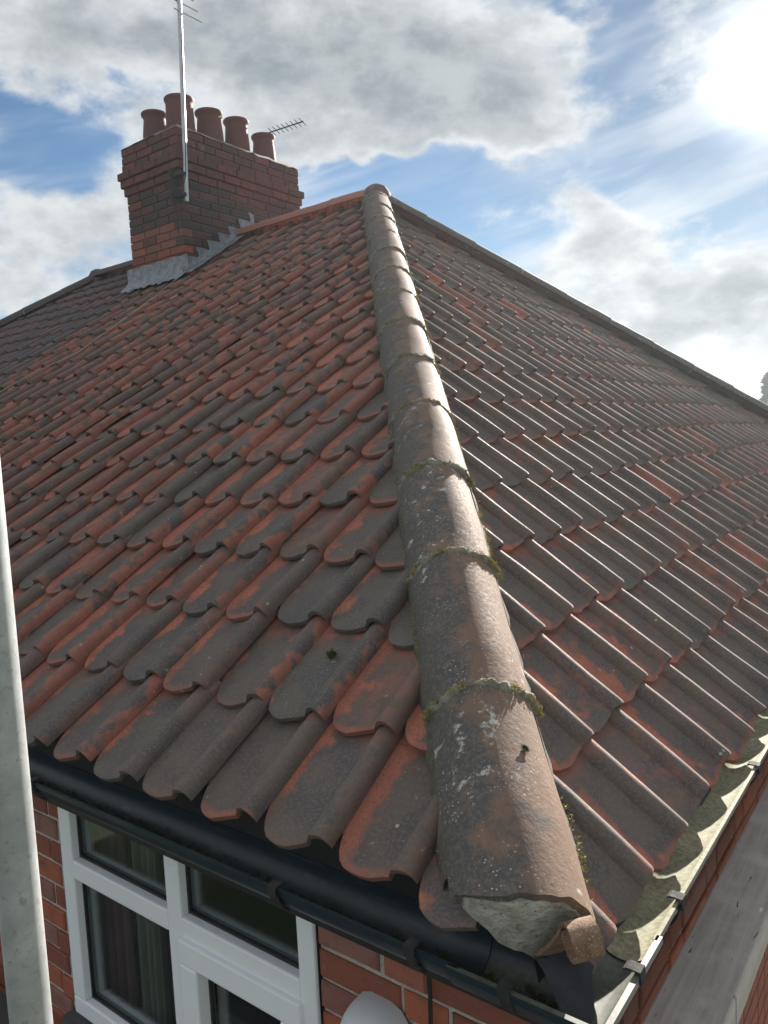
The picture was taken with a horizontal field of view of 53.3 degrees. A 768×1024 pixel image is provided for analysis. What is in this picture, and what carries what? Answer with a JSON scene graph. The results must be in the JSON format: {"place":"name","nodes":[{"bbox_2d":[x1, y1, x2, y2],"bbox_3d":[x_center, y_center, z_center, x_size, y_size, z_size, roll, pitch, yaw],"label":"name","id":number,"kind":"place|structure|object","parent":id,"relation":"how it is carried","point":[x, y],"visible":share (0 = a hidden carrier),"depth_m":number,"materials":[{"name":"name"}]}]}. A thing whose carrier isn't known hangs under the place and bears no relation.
{"place":"outdoors","nodes":[
{"label":"outdoors","id":0,"kind":"place"},
{"bbox_2d":[0,0,767,398],"label":"sky","id":1,"kind":"structure","parent":0,"point":[613,152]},
{"bbox_2d":[758,370,767,404],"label":"conifer tree","id":2,"kind":"object","parent":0,"point":[764,389],"visible":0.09,"depth_m":35.39,"materials":[{"name":"green plant"}]},
{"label":"path","id":3,"kind":"structure","parent":0,"visible":0},
{"bbox_2d":[0,461,52,1023],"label":"scaffold pole","id":4,"kind":"object","parent":3,"relation":"on","point":[25,960],"visible":1,"depth_m":0.92,"materials":[{"name":"silver metal"}]},
{"bbox_2d":[0,259,139,380],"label":"neighbouring house","id":5,"kind":"structure","parent":3,"relation":"on","point":[32,332],"depth_m":7.84,"materials":[{"name":"tile"}]},
{"bbox_2d":[0,93,767,1023],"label":"house","id":6,"kind":"structure","parent":3,"relation":"on","point":[390,585],"depth_m":2.32,"materials":[{"name":"tile"}]},
{"bbox_2d":[0,272,184,391],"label":"roof cable","id":7,"kind":"object","parent":6,"relation":"on","point":[95,339],"visible":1,"depth_m":5.94,"materials":[{"name":"black plastic"}]},
{"bbox_2d":[92,823,140,1009],"bbox_3d":[-0.849,1.224,2.367,0.243,1.040,0.058,1,7,37],"label":"curtain","id":8,"kind":"object","parent":6,"relation":"hanging from","point":[119,950],"visible":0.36,"depth_m":2.33,"materials":[{"name":"fabric"}]},
{"bbox_2d":[131,840,173,1023],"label":"curtain","id":9,"kind":"object","parent":6,"relation":"hanging from","point":[155,977],"visible":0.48,"depth_m":2.19,"materials":[{"name":"grey fabric"}]},
{"bbox_2d":[168,0,201,233],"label":"television aerial","id":10,"kind":"object","parent":6,"relation":"attached to","point":[176,196],"visible":1,"depth_m":6.77,"materials":[{"name":"silver metal"}]},
{"bbox_2d":[57,807,324,1023],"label":"window","id":11,"kind":"structure","parent":6,"relation":"in","point":[207,948],"depth_m":1.94,"materials":[{"name":"white plastic"}]},
{"bbox_2d":[268,118,305,134],"bbox_3d":[-1.142,-3.888,8.700,0.674,0.977,0.119,1,7,37],"label":"aerial","id":12,"kind":"object","parent":6,"relation":"attached to","point":[292,124],"visible":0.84,"depth_m":8.61,"materials":[{"name":"silver metal"}]},
{"bbox_2d":[340,991,407,1023],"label":"satellite dish","id":13,"kind":"object","parent":6,"relation":"attached to","point":[367,1007],"depth_m":1.53,"materials":[{"name":"grey plastic"}]},
{"bbox_2d":[426,976,432,1023],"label":"black cable","id":14,"kind":"object","parent":6,"relation":"hanging from","point":[430,1005],"visible":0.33,"depth_m":1.46,"materials":[{"name":"black plastic"}]},
{"bbox_2d":[642,783,767,1023],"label":"timber board","id":15,"kind":"object","parent":6,"relation":"attached to","point":[710,976],"depth_m":1.76,"materials":[{"name":"grey wood"}]}
]}

